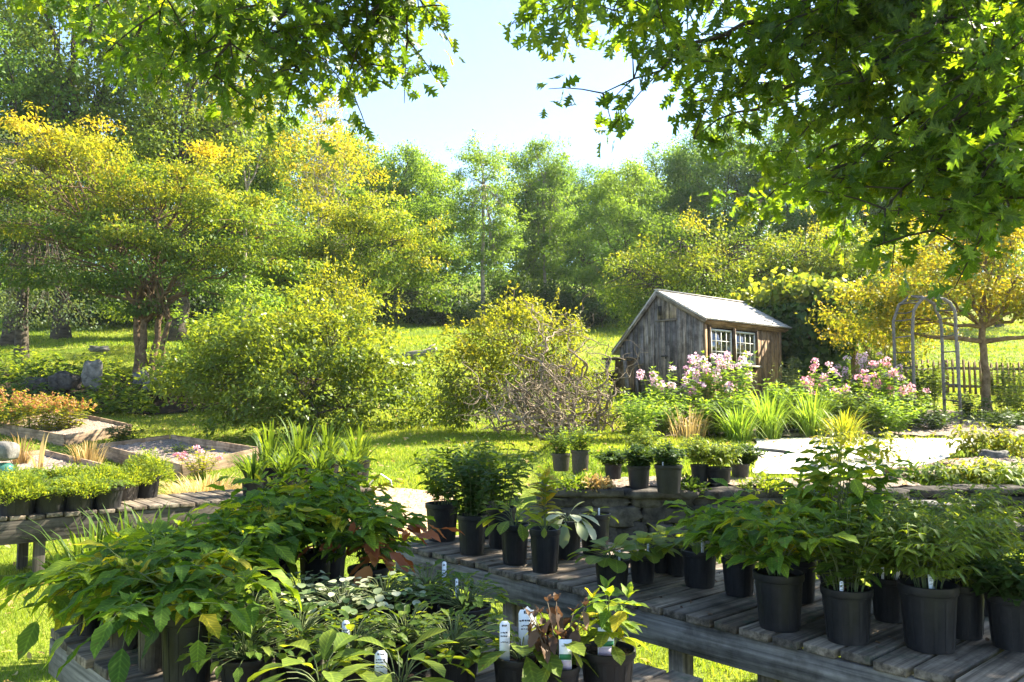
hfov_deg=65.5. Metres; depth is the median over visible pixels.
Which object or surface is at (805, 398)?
leafy perennial
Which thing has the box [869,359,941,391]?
picket fence
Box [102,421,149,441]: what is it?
leafy perennial
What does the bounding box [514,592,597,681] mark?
potted plant
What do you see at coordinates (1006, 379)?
leafy perennial
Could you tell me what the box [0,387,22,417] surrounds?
astilbe
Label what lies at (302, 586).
potted plant
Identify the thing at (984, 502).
potted plant
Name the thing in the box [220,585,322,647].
potted plant
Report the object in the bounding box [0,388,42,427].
astilbe
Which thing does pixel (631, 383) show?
wooden stand
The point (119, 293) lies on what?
woodland bush
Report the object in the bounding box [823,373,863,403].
leafy perennial
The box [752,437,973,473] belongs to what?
patio
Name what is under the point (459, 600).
potted plant
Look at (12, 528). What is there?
nursery bench
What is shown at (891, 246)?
apple tree
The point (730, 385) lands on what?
phlox
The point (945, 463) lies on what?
rock
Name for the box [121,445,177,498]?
potted plant
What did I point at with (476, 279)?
woods
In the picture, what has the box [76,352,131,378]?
bank plant
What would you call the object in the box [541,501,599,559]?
potted plant
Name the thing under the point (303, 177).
woodland tree
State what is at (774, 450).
garden hose
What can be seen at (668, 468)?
potted plant
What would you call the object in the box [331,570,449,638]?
potted plant
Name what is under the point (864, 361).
phlox
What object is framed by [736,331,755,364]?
window
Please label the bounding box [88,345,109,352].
rock
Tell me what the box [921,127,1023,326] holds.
woodland tree
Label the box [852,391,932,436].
leafy perennial
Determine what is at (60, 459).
raised bed
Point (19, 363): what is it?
bank plant
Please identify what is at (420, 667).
potted plant
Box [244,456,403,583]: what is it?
potted plant
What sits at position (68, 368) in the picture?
bank plant
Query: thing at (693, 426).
grass tuft
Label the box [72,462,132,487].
potted plant
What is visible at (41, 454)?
grass tuft
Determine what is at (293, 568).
potted plant
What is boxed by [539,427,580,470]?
potted plant
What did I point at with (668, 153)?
woodland tree
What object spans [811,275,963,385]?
yellow shrub
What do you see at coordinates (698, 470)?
potted plant
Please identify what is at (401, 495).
path
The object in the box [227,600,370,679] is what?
potted plant
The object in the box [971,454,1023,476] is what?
terrace plant
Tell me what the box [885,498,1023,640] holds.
potted plant
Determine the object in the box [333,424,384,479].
potted plant
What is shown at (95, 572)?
potted plant
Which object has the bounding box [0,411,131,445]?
raised bed
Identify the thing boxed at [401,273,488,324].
woodland bush
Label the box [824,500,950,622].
potted plant
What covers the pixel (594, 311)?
woodland bush
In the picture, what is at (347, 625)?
potted plant
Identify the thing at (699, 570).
potted plant
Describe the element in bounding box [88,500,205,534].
potted plant
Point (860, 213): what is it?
woodland tree
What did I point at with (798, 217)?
woodland tree
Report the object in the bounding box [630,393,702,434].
leafy perennial
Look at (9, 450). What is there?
garden ornament
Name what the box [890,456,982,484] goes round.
terrace plant
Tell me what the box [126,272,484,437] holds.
bush
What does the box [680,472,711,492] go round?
creeping plant
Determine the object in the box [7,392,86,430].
astilbe
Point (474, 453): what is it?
potted plant
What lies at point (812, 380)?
phlox
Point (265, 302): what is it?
lime bush
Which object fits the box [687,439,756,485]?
potted plant
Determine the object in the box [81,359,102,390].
rock
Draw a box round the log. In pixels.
[402,344,437,358]
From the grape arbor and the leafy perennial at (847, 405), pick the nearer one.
the leafy perennial at (847, 405)
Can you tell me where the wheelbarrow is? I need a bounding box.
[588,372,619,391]
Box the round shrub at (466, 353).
[407,280,630,434]
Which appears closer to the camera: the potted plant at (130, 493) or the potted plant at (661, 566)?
the potted plant at (661, 566)
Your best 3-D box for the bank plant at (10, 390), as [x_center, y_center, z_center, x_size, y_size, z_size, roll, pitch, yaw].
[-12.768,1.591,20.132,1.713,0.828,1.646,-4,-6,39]
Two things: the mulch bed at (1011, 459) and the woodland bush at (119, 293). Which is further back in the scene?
the woodland bush at (119, 293)
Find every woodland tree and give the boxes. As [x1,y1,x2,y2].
[1,115,108,318]
[53,127,192,299]
[133,105,277,294]
[222,112,359,316]
[291,123,425,313]
[339,139,459,318]
[349,170,413,289]
[383,158,486,285]
[476,137,592,296]
[514,177,592,284]
[542,161,625,290]
[552,157,697,324]
[584,182,639,296]
[603,171,681,294]
[610,133,732,293]
[643,118,764,292]
[666,108,822,298]
[731,113,887,281]
[795,133,963,270]
[834,121,1020,327]
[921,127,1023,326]
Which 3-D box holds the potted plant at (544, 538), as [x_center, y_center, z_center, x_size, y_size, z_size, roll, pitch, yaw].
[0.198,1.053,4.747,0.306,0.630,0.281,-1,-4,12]
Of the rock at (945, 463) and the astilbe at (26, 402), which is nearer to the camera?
the rock at (945, 463)
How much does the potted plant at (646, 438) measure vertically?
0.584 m
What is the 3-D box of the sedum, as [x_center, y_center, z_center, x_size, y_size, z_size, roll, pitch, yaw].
[-5.113,1.976,12.992,0.822,0.567,0.692,0,-4,0]
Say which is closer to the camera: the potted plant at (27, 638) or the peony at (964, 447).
the potted plant at (27, 638)
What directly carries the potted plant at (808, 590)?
on the nursery bench at (730, 631)
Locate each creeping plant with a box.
[549,472,595,492]
[576,472,615,492]
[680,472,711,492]
[735,470,788,495]
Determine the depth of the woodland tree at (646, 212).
61.81 m
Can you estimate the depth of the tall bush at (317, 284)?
20.57 m
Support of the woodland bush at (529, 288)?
on the ground at (526, 499)
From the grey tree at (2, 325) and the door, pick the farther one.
the grey tree at (2, 325)
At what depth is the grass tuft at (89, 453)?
14.40 m
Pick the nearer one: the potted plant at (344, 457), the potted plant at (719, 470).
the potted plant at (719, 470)
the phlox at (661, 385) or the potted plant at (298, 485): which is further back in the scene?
the phlox at (661, 385)
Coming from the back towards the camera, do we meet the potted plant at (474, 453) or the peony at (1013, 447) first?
the peony at (1013, 447)
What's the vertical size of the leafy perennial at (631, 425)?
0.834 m
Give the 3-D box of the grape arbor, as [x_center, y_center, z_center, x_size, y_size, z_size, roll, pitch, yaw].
[8.133,0.381,22.946,2.136,2.794,4.207,4,-6,-45]
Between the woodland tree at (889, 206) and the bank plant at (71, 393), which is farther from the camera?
the woodland tree at (889, 206)
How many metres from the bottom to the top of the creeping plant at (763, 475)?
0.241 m
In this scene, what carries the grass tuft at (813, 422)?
on the flower bed soil at (941, 431)
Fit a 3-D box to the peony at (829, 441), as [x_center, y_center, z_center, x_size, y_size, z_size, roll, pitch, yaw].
[3.934,1.263,9.612,0.518,0.520,0.920,-4,-6,44]
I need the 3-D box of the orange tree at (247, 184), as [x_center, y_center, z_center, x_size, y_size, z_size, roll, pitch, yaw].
[-11.568,-5.831,34.343,4.616,12.232,4.056,0,-4,4]
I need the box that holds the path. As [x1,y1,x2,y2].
[349,486,452,535]
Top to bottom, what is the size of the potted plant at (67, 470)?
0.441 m
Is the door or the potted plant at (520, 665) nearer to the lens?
the potted plant at (520, 665)
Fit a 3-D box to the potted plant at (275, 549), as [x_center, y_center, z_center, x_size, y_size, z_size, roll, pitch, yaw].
[-1.222,1.010,3.487,0.850,0.521,0.758,0,-4,-4]
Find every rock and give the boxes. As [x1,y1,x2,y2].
[21,377,51,392]
[47,370,81,392]
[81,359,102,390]
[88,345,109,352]
[132,370,148,390]
[142,379,173,392]
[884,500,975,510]
[932,462,954,466]
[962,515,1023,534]
[978,449,1012,457]
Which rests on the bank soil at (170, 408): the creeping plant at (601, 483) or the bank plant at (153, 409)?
the bank plant at (153, 409)
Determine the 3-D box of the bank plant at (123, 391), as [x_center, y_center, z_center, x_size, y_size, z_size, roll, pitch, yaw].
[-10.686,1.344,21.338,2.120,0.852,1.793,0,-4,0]
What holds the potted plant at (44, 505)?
on the nursery bench at (12, 528)
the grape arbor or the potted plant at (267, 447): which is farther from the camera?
the grape arbor
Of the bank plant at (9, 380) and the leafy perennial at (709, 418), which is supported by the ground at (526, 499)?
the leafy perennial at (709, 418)
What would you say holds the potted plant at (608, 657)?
on the nursery bench at (82, 665)
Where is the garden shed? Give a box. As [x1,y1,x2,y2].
[611,289,791,401]
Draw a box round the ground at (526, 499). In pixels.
[0,275,1023,681]
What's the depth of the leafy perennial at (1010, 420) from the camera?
14.46 m
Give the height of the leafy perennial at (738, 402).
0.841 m
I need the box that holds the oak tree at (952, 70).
[0,0,1023,316]
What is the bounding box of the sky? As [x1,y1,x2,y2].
[0,0,1023,275]
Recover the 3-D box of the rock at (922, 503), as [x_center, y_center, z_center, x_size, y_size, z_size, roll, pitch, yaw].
[4.043,1.622,7.816,0.917,0.129,0.489,0,-4,0]
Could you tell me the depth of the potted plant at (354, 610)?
3.24 m
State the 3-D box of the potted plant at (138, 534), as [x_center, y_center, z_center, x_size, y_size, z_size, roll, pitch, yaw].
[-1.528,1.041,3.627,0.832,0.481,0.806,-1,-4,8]
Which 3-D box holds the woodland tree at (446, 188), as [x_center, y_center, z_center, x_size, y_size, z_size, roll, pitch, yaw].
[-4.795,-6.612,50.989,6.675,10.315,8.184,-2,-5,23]
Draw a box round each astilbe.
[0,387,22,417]
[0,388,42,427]
[0,391,67,429]
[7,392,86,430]
[38,396,98,428]
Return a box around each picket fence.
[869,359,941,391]
[944,358,1023,395]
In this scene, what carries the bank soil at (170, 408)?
on the ground at (526, 499)
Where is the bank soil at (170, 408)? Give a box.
[0,370,328,416]
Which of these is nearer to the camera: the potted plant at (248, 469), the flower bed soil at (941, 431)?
the potted plant at (248, 469)
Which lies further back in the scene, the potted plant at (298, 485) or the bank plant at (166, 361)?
the bank plant at (166, 361)
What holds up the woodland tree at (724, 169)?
on the ground at (526, 499)
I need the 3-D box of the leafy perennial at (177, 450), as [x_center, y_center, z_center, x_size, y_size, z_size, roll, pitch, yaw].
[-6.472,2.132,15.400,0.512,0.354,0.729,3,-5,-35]
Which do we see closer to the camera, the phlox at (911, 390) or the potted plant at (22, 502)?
the potted plant at (22, 502)
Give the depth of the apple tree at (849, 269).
26.38 m
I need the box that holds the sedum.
[173,445,224,479]
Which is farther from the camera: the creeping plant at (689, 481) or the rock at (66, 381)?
the rock at (66, 381)
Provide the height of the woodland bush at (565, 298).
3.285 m
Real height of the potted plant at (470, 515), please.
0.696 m
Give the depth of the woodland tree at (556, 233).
62.60 m
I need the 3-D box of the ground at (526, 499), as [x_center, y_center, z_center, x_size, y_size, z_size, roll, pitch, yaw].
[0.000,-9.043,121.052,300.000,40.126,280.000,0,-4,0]
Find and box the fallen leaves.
[1,392,991,681]
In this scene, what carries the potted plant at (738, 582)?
on the nursery bench at (730, 631)
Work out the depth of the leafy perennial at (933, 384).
18.03 m
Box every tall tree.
[0,0,185,339]
[0,13,131,345]
[56,0,318,341]
[175,97,316,313]
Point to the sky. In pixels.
(494, 92)
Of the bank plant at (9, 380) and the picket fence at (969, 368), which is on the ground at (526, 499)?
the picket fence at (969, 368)
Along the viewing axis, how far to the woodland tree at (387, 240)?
60.39 m
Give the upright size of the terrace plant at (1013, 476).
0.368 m
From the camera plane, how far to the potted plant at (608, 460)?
8.51 m
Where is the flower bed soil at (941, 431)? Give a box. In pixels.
[649,408,1023,436]
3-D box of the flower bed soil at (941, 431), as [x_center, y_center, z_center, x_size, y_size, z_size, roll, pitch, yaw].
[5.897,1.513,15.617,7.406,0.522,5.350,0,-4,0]
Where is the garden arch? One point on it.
(921, 298)
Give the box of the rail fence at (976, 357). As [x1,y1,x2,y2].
[884,328,1023,377]
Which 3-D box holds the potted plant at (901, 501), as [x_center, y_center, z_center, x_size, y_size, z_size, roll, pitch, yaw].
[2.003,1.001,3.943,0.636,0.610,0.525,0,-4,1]
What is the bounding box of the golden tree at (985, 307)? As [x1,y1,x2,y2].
[796,195,1023,412]
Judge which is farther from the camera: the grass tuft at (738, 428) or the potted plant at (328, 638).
the grass tuft at (738, 428)
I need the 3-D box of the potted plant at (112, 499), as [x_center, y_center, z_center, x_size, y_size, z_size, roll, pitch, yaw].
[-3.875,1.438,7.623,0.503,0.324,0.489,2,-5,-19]
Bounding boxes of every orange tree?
[187,72,302,321]
[255,116,414,340]
[262,90,378,333]
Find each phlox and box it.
[636,362,705,430]
[676,350,722,426]
[694,350,758,410]
[796,358,869,426]
[819,356,868,416]
[835,344,905,420]
[838,356,908,429]
[866,379,931,428]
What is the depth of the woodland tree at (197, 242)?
47.49 m
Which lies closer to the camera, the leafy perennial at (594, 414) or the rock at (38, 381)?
the leafy perennial at (594, 414)
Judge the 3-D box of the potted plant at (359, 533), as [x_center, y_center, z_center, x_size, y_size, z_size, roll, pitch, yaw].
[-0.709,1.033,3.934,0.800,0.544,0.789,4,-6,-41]
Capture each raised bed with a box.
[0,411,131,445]
[0,450,115,474]
[97,435,260,478]
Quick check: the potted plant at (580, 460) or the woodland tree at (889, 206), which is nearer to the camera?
the potted plant at (580, 460)
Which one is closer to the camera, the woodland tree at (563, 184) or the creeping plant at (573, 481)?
the creeping plant at (573, 481)
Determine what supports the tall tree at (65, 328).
on the ground at (526, 499)
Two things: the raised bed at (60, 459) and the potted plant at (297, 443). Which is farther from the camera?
the raised bed at (60, 459)
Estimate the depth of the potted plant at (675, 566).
4.60 m
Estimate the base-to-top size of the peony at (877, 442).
0.505 m
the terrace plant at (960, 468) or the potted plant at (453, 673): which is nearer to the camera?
the potted plant at (453, 673)
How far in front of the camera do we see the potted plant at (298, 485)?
4.22 m
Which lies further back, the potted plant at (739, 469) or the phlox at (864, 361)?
the phlox at (864, 361)
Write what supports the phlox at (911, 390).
on the flower bed soil at (941, 431)
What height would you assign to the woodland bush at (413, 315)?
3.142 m
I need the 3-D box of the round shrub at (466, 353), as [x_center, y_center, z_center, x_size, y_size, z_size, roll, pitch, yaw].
[0.200,0.447,15.966,4.494,3.433,2.824,0,-4,0]
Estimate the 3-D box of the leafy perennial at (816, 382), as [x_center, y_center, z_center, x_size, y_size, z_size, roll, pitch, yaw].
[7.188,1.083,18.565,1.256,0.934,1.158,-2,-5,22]
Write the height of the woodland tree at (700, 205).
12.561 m
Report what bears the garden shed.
on the ground at (526, 499)
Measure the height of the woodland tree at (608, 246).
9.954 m
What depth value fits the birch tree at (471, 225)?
44.33 m
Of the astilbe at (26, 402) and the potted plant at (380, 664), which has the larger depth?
the astilbe at (26, 402)
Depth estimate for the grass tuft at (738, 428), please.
12.39 m
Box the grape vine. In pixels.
[728,266,880,392]
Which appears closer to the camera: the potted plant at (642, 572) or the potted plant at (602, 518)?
the potted plant at (642, 572)
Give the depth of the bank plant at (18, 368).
23.40 m
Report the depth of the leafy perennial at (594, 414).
14.38 m
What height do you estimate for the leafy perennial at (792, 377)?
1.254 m
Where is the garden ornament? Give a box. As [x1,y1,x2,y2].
[0,441,19,471]
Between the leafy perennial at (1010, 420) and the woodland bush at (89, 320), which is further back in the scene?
the woodland bush at (89, 320)
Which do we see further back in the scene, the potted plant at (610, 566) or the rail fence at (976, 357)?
the rail fence at (976, 357)
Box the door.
[657,320,677,398]
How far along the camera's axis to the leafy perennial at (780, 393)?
13.80 m
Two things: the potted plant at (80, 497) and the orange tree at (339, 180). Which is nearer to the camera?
the potted plant at (80, 497)
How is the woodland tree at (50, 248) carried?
on the ground at (526, 499)
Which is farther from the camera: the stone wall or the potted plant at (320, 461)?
the potted plant at (320, 461)
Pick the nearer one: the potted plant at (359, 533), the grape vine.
the potted plant at (359, 533)
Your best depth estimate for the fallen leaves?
12.11 m
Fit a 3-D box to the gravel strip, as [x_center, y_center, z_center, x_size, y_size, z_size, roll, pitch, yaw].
[2.310,1.696,8.365,3.851,0.508,0.660,0,-4,0]
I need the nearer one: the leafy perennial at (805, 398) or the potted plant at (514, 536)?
the potted plant at (514, 536)
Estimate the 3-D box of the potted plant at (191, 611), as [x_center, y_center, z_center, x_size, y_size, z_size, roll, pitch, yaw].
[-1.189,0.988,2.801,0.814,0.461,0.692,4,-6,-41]
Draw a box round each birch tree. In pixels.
[441,127,536,323]
[508,131,581,300]
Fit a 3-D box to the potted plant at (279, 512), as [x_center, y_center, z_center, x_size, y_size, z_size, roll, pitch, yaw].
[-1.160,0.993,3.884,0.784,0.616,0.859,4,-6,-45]
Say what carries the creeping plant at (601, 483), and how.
on the stone wall
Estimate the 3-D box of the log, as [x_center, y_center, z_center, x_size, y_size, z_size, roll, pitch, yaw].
[-3.031,0.354,26.635,1.266,0.563,0.447,-2,-5,20]
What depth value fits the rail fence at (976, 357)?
25.99 m
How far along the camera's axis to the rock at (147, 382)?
21.72 m
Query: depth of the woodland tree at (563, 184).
48.79 m
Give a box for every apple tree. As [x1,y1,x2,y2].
[566,196,848,334]
[716,197,946,308]
[828,209,976,363]
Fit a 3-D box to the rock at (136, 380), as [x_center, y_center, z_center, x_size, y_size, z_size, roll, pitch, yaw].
[-10.355,1.085,22.288,0.437,0.622,0.469,0,-4,0]
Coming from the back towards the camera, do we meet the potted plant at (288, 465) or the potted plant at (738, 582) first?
the potted plant at (288, 465)
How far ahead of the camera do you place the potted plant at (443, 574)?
3.50 m
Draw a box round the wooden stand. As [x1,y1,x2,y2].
[602,357,639,395]
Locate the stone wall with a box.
[520,483,1023,545]
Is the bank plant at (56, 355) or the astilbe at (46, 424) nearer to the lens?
the astilbe at (46, 424)
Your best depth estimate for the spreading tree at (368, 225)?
26.83 m
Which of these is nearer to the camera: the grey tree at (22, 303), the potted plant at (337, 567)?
the potted plant at (337, 567)
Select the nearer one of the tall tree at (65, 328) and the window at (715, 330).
the window at (715, 330)
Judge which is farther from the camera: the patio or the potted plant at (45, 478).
the patio
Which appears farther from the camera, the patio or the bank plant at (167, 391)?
the bank plant at (167, 391)
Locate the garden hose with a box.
[713,444,789,452]
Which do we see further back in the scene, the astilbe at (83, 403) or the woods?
the woods
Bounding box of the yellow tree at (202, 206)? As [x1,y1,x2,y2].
[0,101,336,378]
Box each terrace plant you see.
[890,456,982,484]
[941,458,1006,483]
[959,458,1023,485]
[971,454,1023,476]
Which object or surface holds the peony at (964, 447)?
on the ground at (526, 499)
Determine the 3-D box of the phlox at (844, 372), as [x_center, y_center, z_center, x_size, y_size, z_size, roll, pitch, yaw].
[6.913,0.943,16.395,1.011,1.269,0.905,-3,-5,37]
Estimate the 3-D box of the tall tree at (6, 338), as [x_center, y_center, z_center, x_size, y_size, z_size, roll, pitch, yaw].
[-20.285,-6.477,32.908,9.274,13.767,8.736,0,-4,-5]
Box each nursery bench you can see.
[0,486,370,582]
[48,577,702,681]
[395,530,1023,681]
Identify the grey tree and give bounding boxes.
[0,121,112,365]
[0,133,67,332]
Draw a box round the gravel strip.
[599,476,921,487]
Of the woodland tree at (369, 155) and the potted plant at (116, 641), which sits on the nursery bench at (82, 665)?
the potted plant at (116, 641)
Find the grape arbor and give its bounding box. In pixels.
[806,321,870,386]
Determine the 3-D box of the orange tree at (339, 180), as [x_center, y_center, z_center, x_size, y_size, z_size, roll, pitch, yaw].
[-6.623,-4.234,32.022,5.892,9.474,5.914,-3,-5,33]
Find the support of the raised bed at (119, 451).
on the ground at (526, 499)
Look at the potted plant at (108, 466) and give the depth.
8.20 m
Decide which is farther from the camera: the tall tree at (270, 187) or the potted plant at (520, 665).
the tall tree at (270, 187)
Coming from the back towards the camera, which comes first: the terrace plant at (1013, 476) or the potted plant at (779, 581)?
the terrace plant at (1013, 476)
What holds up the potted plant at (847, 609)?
on the nursery bench at (730, 631)
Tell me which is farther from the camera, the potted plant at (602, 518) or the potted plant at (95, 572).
the potted plant at (602, 518)
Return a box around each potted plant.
[0,463,44,494]
[0,471,56,516]
[0,547,169,659]
[4,464,63,480]
[12,474,57,490]
[17,512,149,624]
[19,482,75,514]
[23,548,239,651]
[33,519,251,672]
[41,552,302,681]
[45,460,89,480]
[46,473,100,481]
[46,473,114,511]
[47,501,178,557]
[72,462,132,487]
[72,512,290,593]
[79,524,178,558]
[80,461,133,477]
[81,475,134,509]
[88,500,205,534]
[105,466,155,500]
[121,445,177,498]
[124,504,336,626]
[167,504,297,579]
[175,614,317,681]
[187,484,331,609]
[209,468,353,590]
[220,448,284,495]
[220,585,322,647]
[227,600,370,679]
[231,476,380,593]
[236,419,304,488]
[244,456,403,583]
[244,570,356,628]
[247,629,377,681]
[254,448,310,493]
[265,414,328,482]
[276,577,396,641]
[277,609,426,681]
[293,492,463,602]
[296,419,348,478]
[298,448,350,487]
[310,627,474,681]
[323,444,387,488]
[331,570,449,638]
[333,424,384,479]
[350,601,477,675]
[368,559,478,629]
[380,605,518,681]
[405,571,530,644]
[409,436,470,541]
[429,448,505,555]
[447,438,521,539]
[456,606,575,681]
[467,432,540,548]
[476,500,546,564]
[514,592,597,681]
[525,464,571,573]
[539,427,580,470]
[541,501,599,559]
[558,423,601,474]
[567,533,651,590]
[571,575,650,681]
[578,506,618,555]
[588,446,630,479]
[603,532,681,583]
[614,442,655,488]
[617,424,664,463]
[622,523,696,573]
[641,440,693,493]
[654,523,729,588]
[654,532,694,575]
[656,488,815,596]
[672,434,725,482]
[682,478,859,632]
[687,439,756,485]
[723,486,873,603]
[725,441,768,477]
[759,438,923,602]
[774,496,902,645]
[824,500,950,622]
[852,505,1010,654]
[856,484,980,577]
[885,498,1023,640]
[904,470,1023,615]
[947,547,1023,652]
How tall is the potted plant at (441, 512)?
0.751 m
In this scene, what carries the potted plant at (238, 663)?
on the nursery bench at (82, 665)
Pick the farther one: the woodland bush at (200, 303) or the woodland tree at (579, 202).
the woodland tree at (579, 202)
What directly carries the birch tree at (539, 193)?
on the ground at (526, 499)
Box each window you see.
[711,329,731,363]
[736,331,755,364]
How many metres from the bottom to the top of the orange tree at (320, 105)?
12.679 m
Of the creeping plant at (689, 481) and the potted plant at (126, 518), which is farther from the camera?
the creeping plant at (689, 481)
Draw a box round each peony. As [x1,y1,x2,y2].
[810,424,857,466]
[849,427,916,462]
[927,415,1011,457]
[971,422,1023,457]
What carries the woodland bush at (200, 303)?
on the ground at (526, 499)
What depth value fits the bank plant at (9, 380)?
20.87 m
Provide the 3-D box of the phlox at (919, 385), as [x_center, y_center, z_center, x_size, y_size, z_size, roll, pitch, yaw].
[8.272,0.941,16.823,1.075,1.256,1.157,0,-4,0]
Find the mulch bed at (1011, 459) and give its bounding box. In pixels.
[879,455,1023,478]
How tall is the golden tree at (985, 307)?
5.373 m
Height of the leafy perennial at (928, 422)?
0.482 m
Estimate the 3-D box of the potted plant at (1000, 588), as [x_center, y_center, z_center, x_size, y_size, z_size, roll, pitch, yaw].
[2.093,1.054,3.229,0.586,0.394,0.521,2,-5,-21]
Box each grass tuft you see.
[2,433,38,463]
[29,433,52,469]
[64,439,114,463]
[665,405,711,439]
[700,403,776,442]
[725,385,806,439]
[781,387,846,437]
[804,405,884,441]
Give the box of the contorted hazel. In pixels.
[455,278,661,440]
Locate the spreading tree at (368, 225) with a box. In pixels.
[225,190,475,343]
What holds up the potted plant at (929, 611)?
on the nursery bench at (730, 631)
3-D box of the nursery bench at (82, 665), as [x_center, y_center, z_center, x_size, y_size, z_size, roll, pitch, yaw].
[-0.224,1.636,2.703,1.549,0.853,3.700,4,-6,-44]
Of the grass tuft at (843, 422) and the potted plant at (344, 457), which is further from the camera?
the grass tuft at (843, 422)
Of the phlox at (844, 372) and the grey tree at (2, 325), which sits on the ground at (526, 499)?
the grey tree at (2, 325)
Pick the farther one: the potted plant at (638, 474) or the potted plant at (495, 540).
the potted plant at (638, 474)
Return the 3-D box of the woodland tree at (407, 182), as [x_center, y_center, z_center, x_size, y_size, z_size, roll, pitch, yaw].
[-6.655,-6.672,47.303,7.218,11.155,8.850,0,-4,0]
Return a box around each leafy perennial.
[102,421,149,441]
[161,442,191,452]
[568,394,627,429]
[601,389,666,438]
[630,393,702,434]
[685,396,747,436]
[702,387,765,425]
[755,378,807,431]
[767,379,844,432]
[768,356,812,397]
[793,368,841,399]
[818,385,892,431]
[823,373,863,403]
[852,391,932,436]
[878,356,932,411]
[898,406,966,428]
[902,357,952,406]
[946,388,1000,417]
[956,407,1023,427]
[973,358,1023,411]
[993,377,1023,422]
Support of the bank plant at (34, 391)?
on the bank soil at (170, 408)
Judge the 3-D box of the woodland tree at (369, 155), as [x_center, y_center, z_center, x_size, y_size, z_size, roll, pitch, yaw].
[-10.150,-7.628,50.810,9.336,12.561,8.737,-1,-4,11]
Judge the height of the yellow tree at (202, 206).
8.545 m
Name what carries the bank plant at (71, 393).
on the ground at (526, 499)
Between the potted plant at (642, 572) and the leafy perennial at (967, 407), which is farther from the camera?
the leafy perennial at (967, 407)
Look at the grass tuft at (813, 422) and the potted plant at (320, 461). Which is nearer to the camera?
the potted plant at (320, 461)
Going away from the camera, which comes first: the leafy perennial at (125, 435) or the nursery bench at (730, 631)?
the nursery bench at (730, 631)
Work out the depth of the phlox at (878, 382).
14.24 m
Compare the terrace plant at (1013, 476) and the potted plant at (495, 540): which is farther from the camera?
the terrace plant at (1013, 476)
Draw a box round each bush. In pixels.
[0,270,127,327]
[75,266,193,325]
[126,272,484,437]
[140,274,316,408]
[143,269,232,323]
[251,246,408,409]
[365,279,454,325]
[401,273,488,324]
[480,268,559,319]
[514,276,613,324]
[562,284,634,326]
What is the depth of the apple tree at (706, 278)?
26.78 m
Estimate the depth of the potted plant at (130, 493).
8.13 m
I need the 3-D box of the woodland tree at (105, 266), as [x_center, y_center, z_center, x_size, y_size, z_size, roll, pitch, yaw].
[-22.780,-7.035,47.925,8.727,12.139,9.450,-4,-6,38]
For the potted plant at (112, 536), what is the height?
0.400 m
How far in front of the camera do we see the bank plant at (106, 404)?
20.34 m
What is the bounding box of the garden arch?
[892,295,962,423]
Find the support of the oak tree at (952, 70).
on the ground at (526, 499)
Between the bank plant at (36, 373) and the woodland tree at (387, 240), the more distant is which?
the woodland tree at (387, 240)
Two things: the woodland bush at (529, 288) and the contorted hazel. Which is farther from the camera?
the woodland bush at (529, 288)
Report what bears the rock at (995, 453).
on the mulch bed at (1011, 459)
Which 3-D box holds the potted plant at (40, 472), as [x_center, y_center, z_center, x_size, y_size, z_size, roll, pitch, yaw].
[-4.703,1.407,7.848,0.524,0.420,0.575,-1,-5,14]
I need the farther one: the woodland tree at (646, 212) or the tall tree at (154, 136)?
the woodland tree at (646, 212)
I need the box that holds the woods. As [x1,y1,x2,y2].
[0,155,1023,307]
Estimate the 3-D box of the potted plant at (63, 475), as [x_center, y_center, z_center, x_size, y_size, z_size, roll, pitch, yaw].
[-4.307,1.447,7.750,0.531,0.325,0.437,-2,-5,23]
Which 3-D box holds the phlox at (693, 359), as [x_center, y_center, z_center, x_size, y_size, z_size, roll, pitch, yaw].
[3.474,0.907,14.709,0.851,1.447,0.907,-2,-5,25]
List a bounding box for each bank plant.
[0,345,39,374]
[0,348,61,382]
[0,372,50,412]
[0,387,38,418]
[4,380,65,413]
[6,359,95,393]
[15,350,75,373]
[42,388,97,412]
[48,352,122,386]
[75,375,151,406]
[75,392,123,412]
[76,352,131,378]
[91,370,155,397]
[103,393,159,413]
[131,349,186,375]
[140,368,197,396]
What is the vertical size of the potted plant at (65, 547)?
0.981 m
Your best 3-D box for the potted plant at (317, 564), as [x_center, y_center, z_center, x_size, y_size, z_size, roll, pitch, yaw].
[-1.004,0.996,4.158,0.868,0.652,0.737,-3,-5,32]
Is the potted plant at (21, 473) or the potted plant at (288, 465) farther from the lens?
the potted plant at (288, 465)
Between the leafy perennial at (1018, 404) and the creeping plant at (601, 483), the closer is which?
the creeping plant at (601, 483)
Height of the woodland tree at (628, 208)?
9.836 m
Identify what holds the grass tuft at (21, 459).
on the raised bed at (60, 459)
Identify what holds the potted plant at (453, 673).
on the nursery bench at (82, 665)

